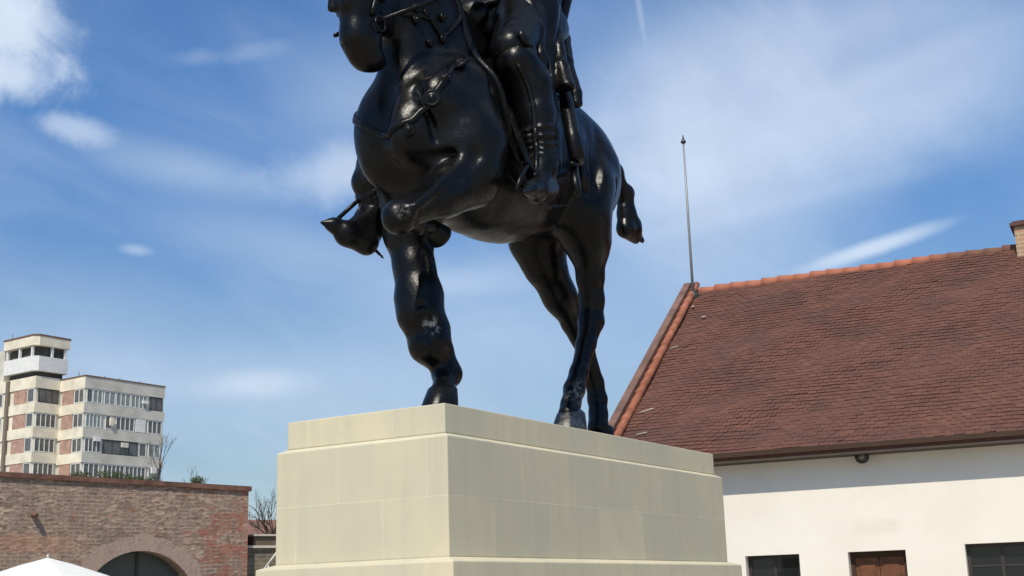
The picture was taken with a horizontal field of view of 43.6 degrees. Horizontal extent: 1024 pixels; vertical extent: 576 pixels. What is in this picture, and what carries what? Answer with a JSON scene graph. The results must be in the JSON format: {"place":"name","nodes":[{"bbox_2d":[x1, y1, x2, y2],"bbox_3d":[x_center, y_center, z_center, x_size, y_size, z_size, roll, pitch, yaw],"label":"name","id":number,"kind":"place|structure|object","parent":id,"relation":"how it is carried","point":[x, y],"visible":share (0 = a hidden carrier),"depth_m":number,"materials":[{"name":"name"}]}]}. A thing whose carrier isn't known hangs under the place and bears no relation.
{"place":"outdoors","nodes":[
{"label":"outdoors","id":0,"kind":"place"},
{"bbox_2d":[0,334,165,480],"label":"apartment block","id":1,"kind":"structure","parent":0,"point":[52,422],"depth_m":149.88,"materials":[{"name":"grey concrete"}]},
{"bbox_2d":[0,394,3,407],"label":"window","id":2,"kind":"structure","parent":1,"relation":"in","point":[1,395],"depth_m":151.89,"materials":[{"name":"white glass"}]},
{"bbox_2d":[23,462,30,472],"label":"window","id":3,"kind":"structure","parent":1,"relation":"in","point":[26,466],"depth_m":146.71,"materials":[{"name":"white glass"}]},
{"bbox_2d":[24,437,31,451],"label":"window","id":4,"kind":"structure","parent":1,"relation":"in","point":[28,441],"depth_m":147.36,"materials":[{"name":"white glass"}]},
{"bbox_2d":[25,412,33,427],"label":"window","id":5,"kind":"structure","parent":1,"relation":"in","point":[29,416],"depth_m":148.05,"materials":[{"name":"white glass"}]},
{"bbox_2d":[27,388,34,402],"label":"window","id":6,"kind":"structure","parent":1,"relation":"in","point":[30,392],"depth_m":148.70,"materials":[{"name":"white glass"}]},
{"bbox_2d":[32,462,52,474],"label":"window","id":7,"kind":"structure","parent":1,"relation":"in","point":[37,468],"depth_m":147.47,"materials":[{"name":"white glass"}]},
{"bbox_2d":[33,437,54,452],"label":"window","id":8,"kind":"structure","parent":1,"relation":"in","point":[46,445],"depth_m":148.12,"materials":[{"name":"white glass"}]},
{"bbox_2d":[35,412,55,428],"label":"window","id":9,"kind":"structure","parent":1,"relation":"in","point":[44,420],"depth_m":148.81,"materials":[{"name":"white glass"}]},
{"bbox_2d":[38,388,58,403],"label":"window","id":10,"kind":"structure","parent":1,"relation":"in","point":[44,395],"depth_m":149.64,"materials":[{"name":"black glass"}]},
{"bbox_2d":[70,463,80,475],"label":"window","id":11,"kind":"structure","parent":1,"relation":"in","point":[74,467],"depth_m":146.93,"materials":[{"name":"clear glass"}]},
{"bbox_2d":[71,438,81,452],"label":"window","id":12,"kind":"structure","parent":1,"relation":"in","point":[76,446],"depth_m":147.50,"materials":[{"name":"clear glass"}]},
{"bbox_2d":[72,413,83,427],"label":"window","id":13,"kind":"structure","parent":1,"relation":"in","point":[77,418],"depth_m":148.17,"materials":[{"name":"white glass"}]},
{"bbox_2d":[74,388,84,403],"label":"window","id":14,"kind":"structure","parent":1,"relation":"in","point":[79,394],"depth_m":148.88,"materials":[{"name":"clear glass"}]},
{"bbox_2d":[86,388,92,402],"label":"window","id":15,"kind":"structure","parent":1,"relation":"in","point":[89,394],"depth_m":148.81,"materials":[{"name":"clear glass"}]},
{"bbox_2d":[82,463,98,476],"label":"window","id":16,"kind":"structure","parent":1,"relation":"in","point":[91,468],"depth_m":147.40,"materials":[{"name":"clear glass"}]},
{"bbox_2d":[84,438,100,452],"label":"window","id":17,"kind":"structure","parent":1,"relation":"in","point":[92,446],"depth_m":147.94,"materials":[{"name":"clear glass"}]},
{"bbox_2d":[85,413,101,427],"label":"window","id":18,"kind":"structure","parent":1,"relation":"in","point":[92,420],"depth_m":148.59,"materials":[{"name":"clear glass"}]},
{"bbox_2d":[93,389,102,403],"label":"window","id":19,"kind":"structure","parent":1,"relation":"in","point":[97,394],"depth_m":149.72,"materials":[{"name":"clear glass"}]},
{"bbox_2d":[105,415,111,429],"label":"window","id":20,"kind":"structure","parent":1,"relation":"in","point":[107,426],"depth_m":150.27,"materials":[{"name":"clear glass"}]},
{"bbox_2d":[104,391,115,405],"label":"window","id":21,"kind":"structure","parent":1,"relation":"in","point":[109,396],"depth_m":151.08,"materials":[{"name":"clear glass"}]},
{"bbox_2d":[103,464,124,478],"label":"window","id":22,"kind":"structure","parent":1,"relation":"in","point":[110,468],"depth_m":149.83,"materials":[{"name":"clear glass"}]},
{"bbox_2d":[102,439,137,455],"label":"window","id":23,"kind":"structure","parent":1,"relation":"in","point":[108,446],"depth_m":150.95,"materials":[{"name":"black glass"}]},
{"bbox_2d":[115,392,130,407],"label":"window","id":24,"kind":"structure","parent":1,"relation":"in","point":[122,399],"depth_m":152.63,"materials":[{"name":"white glass"}]},
{"bbox_2d":[115,416,134,431],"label":"window","id":25,"kind":"structure","parent":1,"relation":"in","point":[121,423],"depth_m":152.22,"materials":[{"name":"white glass"}]},
{"bbox_2d":[124,466,145,479],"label":"window","id":26,"kind":"structure","parent":1,"relation":"in","point":[136,471],"depth_m":152.41,"materials":[{"name":"white glass"}]},
{"bbox_2d":[131,394,147,409],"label":"window","id":27,"kind":"structure","parent":1,"relation":"in","point":[136,400],"depth_m":154.39,"materials":[{"name":"white glass"}]},
{"bbox_2d":[138,443,146,456],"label":"window","id":28,"kind":"structure","parent":1,"relation":"in","point":[142,446],"depth_m":153.72,"materials":[{"name":"white glass"}]},
{"bbox_2d":[147,468,158,480],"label":"window","id":29,"kind":"structure","parent":1,"relation":"in","point":[149,474],"depth_m":154.24,"materials":[{"name":"white glass"}]},
{"bbox_2d":[148,444,159,457],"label":"window","id":30,"kind":"structure","parent":1,"relation":"in","point":[157,447],"depth_m":155.15,"materials":[{"name":"white glass"}]},
{"bbox_2d":[147,420,161,434],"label":"window","id":31,"kind":"structure","parent":1,"relation":"in","point":[153,427],"depth_m":155.80,"materials":[{"name":"white glass"}]},
{"bbox_2d":[149,397,162,411],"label":"window","id":32,"kind":"structure","parent":1,"relation":"in","point":[155,404],"depth_m":156.48,"materials":[{"name":"black glass"}]},
{"bbox_2d":[0,471,251,575],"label":"fortress wall","id":33,"kind":"structure","parent":0,"point":[118,527],"depth_m":38.74,"materials":[{"name":"brick"}]},
{"bbox_2d":[70,471,96,476],"bbox_3d":[-13.117,5.933,39.198,0.882,0.660,0.818,7,-16,-33],"label":"bush","id":34,"kind":"object","parent":33,"relation":"on","point":[75,474],"visible":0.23,"depth_m":39.14,"materials":[{"name":"green plant"}]},
{"bbox_2d":[76,469,134,478],"bbox_3d":[-12.523,5.978,39.585,1.881,0.725,0.978,7,-16,-33],"label":"bush","id":35,"kind":"object","parent":33,"relation":"on","point":[114,475],"visible":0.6,"depth_m":39.48,"materials":[{"name":"green plant"}]},
{"bbox_2d":[124,475,159,480],"bbox_3d":[-11.662,6.159,40.196,1.050,0.604,0.752,-4,-14,10],"label":"bush","id":36,"kind":"object","parent":33,"relation":"on","point":[146,478],"visible":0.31,"depth_m":40.17,"materials":[{"name":"green plant"}]},
{"bbox_2d":[190,476,208,483],"bbox_3d":[-10.014,6.283,40.865,0.691,0.583,0.806,7,-16,-33],"label":"bush","id":37,"kind":"object","parent":33,"relation":"on","point":[198,479],"visible":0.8,"depth_m":40.67,"materials":[{"name":"green plant"}]},
{"bbox_2d":[248,520,275,534],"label":"red roofed house","id":38,"kind":"structure","parent":0,"point":[251,529],"depth_m":79.27,"materials":[{"name":"red tile"}]},
{"bbox_2d":[0,0,1023,519],"label":"sky","id":39,"kind":"structure","parent":0,"point":[171,171],"materials":[{"name":"blue"}]},
{"label":"ground","id":40,"kind":"structure","parent":0,"visible":0},
{"bbox_2d":[0,555,107,575],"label":"parasol","id":41,"kind":"object","parent":40,"relation":"on","point":[47,566],"visible":1,"depth_m":26.95,"materials":[{"name":"white fabric"}]},
{"bbox_2d":[149,434,173,480],"bbox_3d":[-15.853,11.161,56.967,1.107,9.318,2.721,7,-16,-32],"label":"bare tree","id":42,"kind":"object","parent":40,"relation":"on","point":[160,465],"visible":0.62,"depth_m":57.30,"materials":[{"name":"brown plant"}]},
{"bbox_2d":[247,534,276,575],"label":"terrace wall","id":43,"kind":"structure","parent":40,"relation":"on","point":[261,551],"depth_m":41.17,"materials":[{"name":"concrete"}]},
{"bbox_2d":[248,487,276,533],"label":"bare tree","id":44,"kind":"object","parent":40,"relation":"on","point":[263,522],"visible":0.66,"depth_m":67.18,"materials":[{"name":"brown plant"}]},
{"bbox_2d":[264,552,275,567],"bbox_3d":[-7.341,9.661,40.295,1.038,3.869,0.060,7,-16,-33],"label":"stair rail","id":45,"kind":"object","parent":40,"relation":"on","point":[270,560],"visible":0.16,"depth_m":40.36,"materials":[{"name":"white metal"}]},
{"bbox_2d":[256,403,741,575],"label":"pedestal","id":46,"kind":"object","parent":40,"relation":"on","point":[443,489],"visible":1,"depth_m":12.57,"materials":[{"name":"stone"}]},
{"bbox_2d":[320,0,643,434],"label":"equestrian statue","id":47,"kind":"object","parent":46,"relation":"on","point":[471,119],"visible":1,"depth_m":14.10,"materials":[{"name":"black metal"}]},
{"bbox_2d":[608,220,1023,575],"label":"long house","id":48,"kind":"structure","parent":40,"relation":"on","point":[784,400],"depth_m":22.27,"materials":[{"name":"white paint"}]},
{"bbox_2d":[681,135,699,298],"bbox_3d":[4.022,-1.615,29.221,0.320,3.980,0.320,-10,-16,31],"label":"lightning rod","id":49,"kind":"object","parent":48,"relation":"on","point":[693,290],"visible":0.92,"depth_m":29.14,"materials":[{"name":"grey metal"}]},
{"bbox_2d":[748,554,800,575],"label":"window","id":50,"kind":"structure","parent":48,"relation":"in","point":[772,565],"depth_m":21.81,"materials":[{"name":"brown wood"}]},
{"bbox_2d":[855,450,868,463],"bbox_3d":[5.818,2.804,21.235,0.230,0.230,0.215,-8,-15,25],"label":"wall lamp","id":51,"kind":"object","parent":48,"relation":"attached to","point":[862,458],"visible":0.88,"depth_m":21.14,"materials":[{"name":"metal"}]},
{"bbox_2d":[850,550,907,575],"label":"door","id":52,"kind":"structure","parent":48,"relation":"in","point":[875,563],"depth_m":21.07,"materials":[{"name":"brown wood"}]},
{"bbox_2d":[966,542,1023,575],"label":"window","id":53,"kind":"structure","parent":48,"relation":"in","point":[989,559],"depth_m":20.27,"materials":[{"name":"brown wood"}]}
]}

